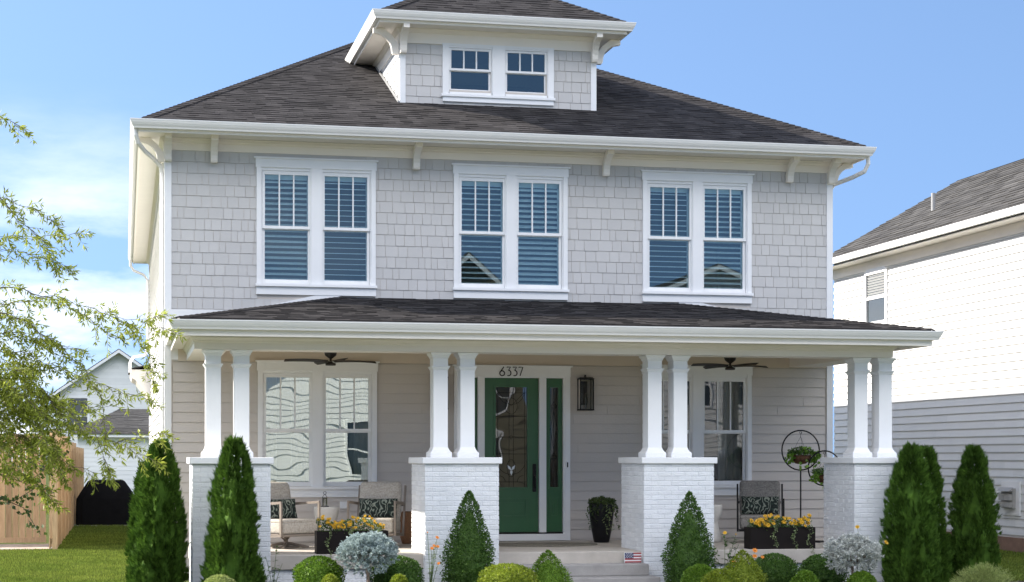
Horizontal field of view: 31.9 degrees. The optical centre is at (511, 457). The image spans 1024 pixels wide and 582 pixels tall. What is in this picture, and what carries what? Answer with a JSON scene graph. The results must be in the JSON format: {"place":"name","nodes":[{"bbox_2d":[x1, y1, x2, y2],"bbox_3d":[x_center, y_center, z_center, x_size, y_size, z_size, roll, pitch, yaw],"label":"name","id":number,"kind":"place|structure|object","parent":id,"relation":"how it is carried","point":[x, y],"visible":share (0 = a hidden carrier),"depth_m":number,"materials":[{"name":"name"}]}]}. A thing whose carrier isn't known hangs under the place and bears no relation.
{"place":"outdoors","nodes":[
{"label":"outdoors","id":0,"kind":"place"},
{"bbox_2d":[400,511,411,543],"bbox_3d":[-1.609,1.088,27.839,0.280,0.500,0.280,0,0,-12],"label":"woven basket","id":1,"kind":"object","parent":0,"point":[406,538],"visible":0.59,"depth_m":27.71,"materials":[{"name":"wicker"}]},
{"bbox_2d":[0,461,1022,581],"bbox_3d":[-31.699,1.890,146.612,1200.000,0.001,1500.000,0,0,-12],"label":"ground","id":2,"kind":"structure","parent":0,"point":[47,516],"depth_m":49.84,"materials":[{"name":"plant"}]},
{"bbox_2d":[0,544,51,549],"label":"paver strip","id":3,"kind":"object","parent":2,"relation":"on","point":[22,546],"visible":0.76,"depth_m":37.47,"materials":[{"name":"beige concrete"}]},
{"bbox_2d":[0,434,45,542],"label":"fence panel","id":4,"kind":"object","parent":3,"relation":"on","point":[12,525],"visible":0.52,"depth_m":38.55,"materials":[{"name":"brown wood"}]},
{"bbox_2d":[0,439,68,534],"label":"broad leaf shrub","id":5,"kind":"object","parent":2,"relation":"on","point":[4,498],"visible":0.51,"depth_m":21.76,"materials":[{"name":"green plant"}]},
{"bbox_2d":[49,429,83,548],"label":"side fence","id":6,"kind":"object","parent":2,"relation":"on","point":[61,524],"visible":0.71,"depth_m":42.66,"materials":[{"name":"brown wood"}]},
{"bbox_2d":[0,111,186,514],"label":"oak tree","id":7,"kind":"object","parent":2,"relation":"on","point":[30,413],"visible":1,"depth_m":20.79,"materials":[{"name":"green plant"}]},
{"bbox_2d":[50,349,148,446],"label":"distant house","id":8,"kind":"structure","parent":2,"relation":"on","point":[111,370],"depth_m":115.07,"materials":[{"name":"white paint"}]},
{"bbox_2d":[66,396,88,435],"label":"window","id":9,"kind":"structure","parent":8,"relation":"in","point":[78,398],"depth_m":114.74,"materials":[{"name":"white paint"}]},
{"bbox_2d":[74,480,131,525],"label":"covered grill","id":10,"kind":"object","parent":2,"relation":"on","point":[104,504],"visible":0.67,"depth_m":49.20,"materials":[{"name":"fabric"}]},
{"bbox_2d":[73,409,148,492],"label":"garage","id":11,"kind":"structure","parent":2,"relation":"on","point":[124,425],"depth_m":82.11,"materials":[{"name":"white paint"}]},
{"bbox_2d":[128,0,943,581],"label":"house","id":12,"kind":"structure","parent":2,"relation":"on","point":[484,234],"depth_m":28.48,"materials":[{"name":"paint"}]},
{"bbox_2d":[270,482,320,548],"bbox_3d":[-3.393,0.855,26.567,0.840,0.974,0.738,0,0,45],"label":"armchair","id":13,"kind":"object","parent":12,"relation":"on","point":[285,528],"visible":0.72,"depth_m":26.37,"materials":[{"name":"beige fabric"}]},
{"bbox_2d":[270,499,297,518],"bbox_3d":[-3.438,0.767,26.612,0.600,0.310,0.150,0,-13,-45],"label":"throw pillow","id":14,"kind":"object","parent":13,"relation":"on","point":[289,508],"visible":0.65,"depth_m":26.59,"materials":[{"name":"fabric"}]},
{"bbox_2d":[254,156,378,295],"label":"window","id":15,"kind":"structure","parent":12,"relation":"in","point":[316,220],"depth_m":28.12,"materials":[{"name":"white paint"}]},
{"bbox_2d":[255,360,379,496],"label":"window","id":16,"kind":"structure","parent":12,"relation":"in","point":[317,423],"depth_m":28.20,"materials":[{"name":"white glass"}]},
{"bbox_2d":[314,506,338,529],"bbox_3d":[-2.826,1.043,27.269,0.380,0.590,0.380,0,0,-12],"label":"side table","id":17,"kind":"object","parent":12,"relation":"on","point":[332,512],"visible":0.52,"depth_m":27.13,"materials":[{"name":"stone"}]},
{"bbox_2d":[321,491,328,506],"bbox_3d":[-2.845,0.628,27.213,0.124,0.236,0.122,0,0,-12],"label":"candle lantern","id":18,"kind":"object","parent":17,"relation":"on","point":[326,500],"visible":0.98,"depth_m":27.20,"materials":[{"name":"black metal"}]},
{"bbox_2d":[284,352,375,365],"bbox_3d":[-2.687,-1.525,26.531,1.043,0.320,1.043,0,0,21],"label":"ceiling fan","id":19,"kind":"object","parent":12,"relation":"hanging from","point":[330,355],"visible":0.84,"depth_m":26.48,"materials":[{"name":"brown metal"}]},
{"bbox_2d":[315,514,387,556],"bbox_3d":[-2.239,1.095,25.021,1.002,0.615,0.438,0,0,-12],"label":"flower planter","id":20,"kind":"object","parent":12,"relation":"on","point":[329,540],"visible":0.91,"depth_m":24.89,"materials":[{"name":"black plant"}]},
{"bbox_2d":[347,482,406,544],"bbox_3d":[-2.031,0.855,26.969,0.738,0.974,0.840,0,0,8],"label":"armchair","id":21,"kind":"object","parent":12,"relation":"on","point":[380,490],"visible":0.47,"depth_m":27.14,"materials":[{"name":"beige fabric"}]},
{"bbox_2d":[359,498,397,517],"bbox_3d":[-2.022,0.767,27.031,0.600,0.310,0.150,0,-13,8],"label":"throw pillow","id":22,"kind":"object","parent":21,"relation":"on","point":[378,508],"visible":0.91,"depth_m":26.97,"materials":[{"name":"fabric"}]},
{"bbox_2d":[441,43,555,105],"bbox_3d":[-0.392,-6.400,30.552,1.930,1.020,1.670,0,0,-12],"label":"dormer window","id":23,"kind":"structure","parent":12,"relation":"in","point":[498,68],"depth_m":29.89,"materials":[{"name":"white paint"}]},
{"bbox_2d":[451,163,570,299],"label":"window","id":24,"kind":"structure","parent":12,"relation":"in","point":[511,221],"depth_m":28.81,"materials":[{"name":"white paint"}]},
{"bbox_2d":[485,378,537,531],"bbox_3d":[-0.004,-0.040,28.695,0.880,2.470,0.135,0,0,-12],"label":"door","id":25,"kind":"structure","parent":12,"relation":"in","point":[518,506],"depth_m":28.74,"materials":[{"name":"green paint"}]},
{"bbox_2d":[499,542,597,546],"bbox_3d":[0.461,1.328,27.396,1.740,0.016,1.020,0,0,-12],"label":"door mat","id":26,"kind":"object","parent":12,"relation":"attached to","point":[538,544],"depth_m":27.20,"materials":[{"name":"grey"}]},
{"bbox_2d":[577,375,593,410],"bbox_3d":[1.185,-1.048,28.827,0.238,0.580,0.204,0,0,-12],"label":"wall lantern","id":27,"kind":"object","parent":12,"relation":"attached to","point":[582,398],"depth_m":28.85,"materials":[{"name":"black metal"}]},
{"bbox_2d":[585,496,619,542],"bbox_3d":[1.416,0.966,28.257,0.554,0.744,0.534,0,0,-12],"label":"potted plant","id":28,"kind":"object","parent":12,"relation":"on","point":[601,510],"visible":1,"depth_m":28.14,"materials":[{"name":"green plant"}]},
{"bbox_2d":[640,364,752,494],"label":"window","id":29,"kind":"structure","parent":12,"relation":"in","point":[719,400],"depth_m":29.52,"materials":[{"name":"white paint"}]},
{"bbox_2d":[640,170,754,303],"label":"window","id":30,"kind":"structure","parent":12,"relation":"in","point":[697,226],"depth_m":29.49,"materials":[{"name":"white paint"}]},
{"bbox_2d":[714,504,721,541],"bbox_3d":[3.148,1.043,28.407,0.380,0.590,0.380,0,0,-12],"label":"side table","id":31,"kind":"object","parent":12,"relation":"on","point":[717,517],"visible":0.38,"depth_m":28.28,"materials":[{"name":"stone"}]},
{"bbox_2d":[691,357,767,369],"bbox_3d":[3.392,-1.525,27.846,1.043,0.320,1.043,0,0,17],"label":"ceiling fan","id":32,"kind":"object","parent":12,"relation":"hanging from","point":[729,360],"visible":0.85,"depth_m":27.78,"materials":[{"name":"brown metal"}]},
{"bbox_2d":[737,480,784,531],"bbox_3d":[3.938,0.855,28.413,0.738,0.974,0.840,0,0,7],"label":"armchair","id":33,"kind":"object","parent":12,"relation":"on","point":[751,488],"visible":0.52,"depth_m":28.60,"materials":[{"name":"grey fabric"}]},
{"bbox_2d":[741,496,778,514],"bbox_3d":[3.945,0.767,28.475,0.600,0.310,0.150,0,-13,7],"label":"throw pillow","id":34,"kind":"object","parent":33,"relation":"on","point":[760,505],"visible":0.95,"depth_m":28.41,"materials":[{"name":"fabric"}]},
{"bbox_2d":[744,513,814,552],"bbox_3d":[3.955,1.140,26.359,1.007,0.655,0.437,0,0,-12],"label":"flower planter","id":35,"kind":"object","parent":12,"relation":"on","point":[797,535],"visible":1,"depth_m":26.27,"materials":[{"name":"black plastic"}]},
{"bbox_2d":[781,430,836,542],"bbox_3d":[4.753,0.448,28.390,0.910,1.780,0.408,0,0,18],"label":"plant stand","id":36,"kind":"object","parent":12,"relation":"on","point":[819,541],"visible":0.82,"depth_m":28.36,"materials":[{"name":"black metal"}]},
{"bbox_2d":[785,438,820,470],"bbox_3d":[4.579,-0.063,28.415,0.641,0.549,0.442,0,0,-12],"label":"hanging basket","id":37,"kind":"object","parent":36,"relation":"hanging from","point":[804,458],"visible":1,"depth_m":28.30,"materials":[{"name":"green plant"}]},
{"bbox_2d":[809,464,823,488],"bbox_3d":[4.958,0.246,28.294,0.605,0.519,0.454,0,0,-12],"label":"hanging basket","id":38,"kind":"object","parent":36,"relation":"hanging from","point":[817,475],"visible":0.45,"depth_m":28.19,"materials":[{"name":"green plant"}]},
{"bbox_2d":[833,158,1023,552],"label":"neighbour house","id":39,"kind":"structure","parent":2,"relation":"on","point":[949,260],"depth_m":38.42,"materials":[{"name":"paint"}]},
{"bbox_2d":[864,265,887,323],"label":"window","id":40,"kind":"structure","parent":39,"relation":"in","point":[875,308],"depth_m":42.14,"materials":[{"name":"white paint"}]},
{"bbox_2d":[946,443,1002,576],"bbox_3d":[7.257,0.827,28.179,0.937,2.137,0.979,0,0,-12],"label":"arborvitae","id":41,"kind":"object","parent":2,"relation":"on","point":[972,521],"visible":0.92,"depth_m":27.98,"materials":[{"name":"green plant"}]},
{"label":"mulch bed","id":42,"kind":"structure","parent":2,"relation":"on","visible":0},
{"bbox_2d":[123,461,145,581],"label":"arborvitae","id":43,"kind":"object","parent":42,"relation":"on","point":[131,541],"visible":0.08,"depth_m":24.69,"materials":[{"name":"green plant"}]},
{"bbox_2d":[128,438,191,581],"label":"arborvitae","id":44,"kind":"object","parent":42,"relation":"on","point":[161,545],"visible":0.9,"depth_m":23.95,"materials":[{"name":"green plant"}]},
{"bbox_2d":[204,574,235,581],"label":"round shrub","id":45,"kind":"object","parent":42,"relation":"on","point":[217,577],"visible":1,"depth_m":22.16,"materials":[{"name":"green plant"}]},
{"bbox_2d":[199,433,268,581],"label":"arborvitae","id":46,"kind":"object","parent":42,"relation":"on","point":[231,546],"visible":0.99,"depth_m":23.49,"materials":[{"name":"green plant"}]},
{"bbox_2d":[263,546,281,581],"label":"weed plant","id":47,"kind":"object","parent":42,"relation":"on","point":[273,568],"visible":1,"depth_m":23.48,"materials":[{"name":"green plant"}]},
{"bbox_2d":[292,555,346,581],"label":"round shrub","id":48,"kind":"object","parent":42,"relation":"on","point":[313,568],"visible":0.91,"depth_m":23.03,"materials":[{"name":"green plant"}]},
{"bbox_2d":[321,573,339,581],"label":"round shrub","id":49,"kind":"object","parent":42,"relation":"on","point":[329,576],"visible":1,"depth_m":22.27,"materials":[{"name":"green plant"}]},
{"bbox_2d":[334,531,399,581],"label":"spruce topiary","id":50,"kind":"object","parent":42,"relation":"on","point":[375,546],"visible":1,"depth_m":22.86,"materials":[{"name":"grey plant"}]},
{"bbox_2d":[370,555,424,581],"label":"round shrub","id":51,"kind":"object","parent":42,"relation":"on","point":[410,569],"visible":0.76,"depth_m":23.44,"materials":[{"name":"green plant"}]},
{"bbox_2d":[390,573,408,581],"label":"round shrub","id":52,"kind":"object","parent":42,"relation":"on","point":[399,577],"visible":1,"depth_m":22.46,"materials":[{"name":"green plant"}]},
{"bbox_2d":[426,532,439,581],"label":"flower stalk","id":53,"kind":"object","parent":42,"relation":"on","point":[432,562],"visible":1,"depth_m":23.51,"materials":[{"name":"orange"}]},
{"bbox_2d":[439,490,495,581],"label":"boxwood cone","id":54,"kind":"object","parent":42,"relation":"on","point":[469,559],"visible":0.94,"depth_m":24.17,"materials":[{"name":"green plant"}]},
{"bbox_2d":[477,562,538,581],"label":"round shrub","id":55,"kind":"object","parent":42,"relation":"on","point":[499,572],"visible":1,"depth_m":23.01,"materials":[{"name":"green plant"}]},
{"bbox_2d":[528,549,573,581],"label":"boxwood cone","id":56,"kind":"object","parent":42,"relation":"on","point":[547,571],"visible":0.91,"depth_m":23.53,"materials":[{"name":"green plant"}]},
{"bbox_2d":[660,491,719,581],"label":"boxwood cone","id":57,"kind":"object","parent":42,"relation":"on","point":[690,547],"visible":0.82,"depth_m":24.84,"materials":[{"name":"green plant"}]},
{"bbox_2d":[679,563,713,581],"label":"round shrub","id":58,"kind":"object","parent":42,"relation":"on","point":[693,573],"visible":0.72,"depth_m":23.97,"materials":[{"name":"green plant"}]},
{"bbox_2d":[700,568,743,581],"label":"round shrub","id":59,"kind":"object","parent":42,"relation":"on","point":[722,575],"visible":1,"depth_m":23.45,"materials":[{"name":"green plant"}]},
{"bbox_2d":[715,531,739,568],"bbox_3d":[2.947,1.445,24.519,0.373,0.890,0.225,0,0,-12],"label":"flower stalk","id":60,"kind":"object","parent":42,"relation":"on","point":[725,544],"visible":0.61,"depth_m":24.53,"materials":[{"name":"green plant"}]},
{"bbox_2d":[724,549,768,581],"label":"boxwood cone","id":61,"kind":"object","parent":42,"relation":"on","point":[744,570],"visible":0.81,"depth_m":24.09,"materials":[{"name":"green plant"}]},
{"bbox_2d":[732,548,763,565],"bbox_3d":[3.214,1.562,24.430,0.486,0.659,0.152,0,0,-12],"label":"flower stalk","id":62,"kind":"object","parent":42,"relation":"on","point":[755,555],"visible":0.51,"depth_m":24.45,"materials":[{"name":"orange plant"}]},
{"bbox_2d":[754,552,801,581],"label":"round shrub","id":63,"kind":"object","parent":42,"relation":"on","point":[778,567],"visible":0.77,"depth_m":24.73,"materials":[{"name":"green plant"}]},
{"bbox_2d":[789,569,819,581],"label":"round shrub","id":64,"kind":"object","parent":42,"relation":"on","point":[803,575],"visible":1,"depth_m":23.89,"materials":[{"name":"green plant"}]},
{"bbox_2d":[800,553,848,581],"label":"round shrub","id":65,"kind":"object","parent":42,"relation":"on","point":[817,566],"visible":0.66,"depth_m":25.08,"materials":[{"name":"green plant"}]},
{"bbox_2d":[821,531,883,574],"bbox_3d":[4.630,1.446,24.438,0.847,0.891,0.863,0,0,-12],"label":"shrub","id":66,"kind":"object","parent":42,"relation":"on","point":[848,548],"visible":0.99,"depth_m":24.26,"materials":[{"name":"plant"}]},
{"bbox_2d":[845,570,876,581],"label":"round shrub","id":67,"kind":"object","parent":42,"relation":"on","point":[861,576],"visible":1,"depth_m":24.06,"materials":[{"name":"green plant"}]},
{"bbox_2d":[855,525,888,574],"bbox_3d":[5.030,1.414,25.081,0.534,0.954,0.198,0,0,-12],"label":"flower stalk","id":68,"kind":"object","parent":42,"relation":"on","point":[885,541],"visible":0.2,"depth_m":25.07,"materials":[{"name":"orange"}]},
{"bbox_2d":[877,440,943,581],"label":"arborvitae","id":69,"kind":"object","parent":42,"relation":"on","point":[911,551],"visible":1,"depth_m":25.83,"materials":[{"name":"green plant"}]},
{"bbox_2d":[919,444,954,581],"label":"arborvitae","id":70,"kind":"object","parent":42,"relation":"on","point":[934,468],"visible":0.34,"depth_m":26.75,"materials":[{"name":"green plant"}]},
{"bbox_2d":[949,561,1016,581],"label":"round shrub","id":71,"kind":"object","parent":42,"relation":"on","point":[980,574],"visible":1,"depth_m":24.66,"materials":[{"name":"green plant"}]},
{"bbox_2d":[0,524,1023,581],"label":"grass","id":72,"kind":"structure","parent":0,"point":[106,542],"depth_m":32.33,"materials":[{"name":"green plant"}]},
{"bbox_2d":[0,0,1023,457],"label":"sky","id":73,"kind":"structure","parent":0,"point":[936,86],"materials":[{"name":"blue"}]},
{"bbox_2d":[624,552,640,562],"bbox_3d":[1.724,1.429,25.555,0.250,0.148,0.044,0,0,-12],"label":"flag block","id":74,"kind":"object","parent":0,"point":[633,557],"depth_m":25.54,"materials":[{"name":"multicoloured paint"}]}
]}

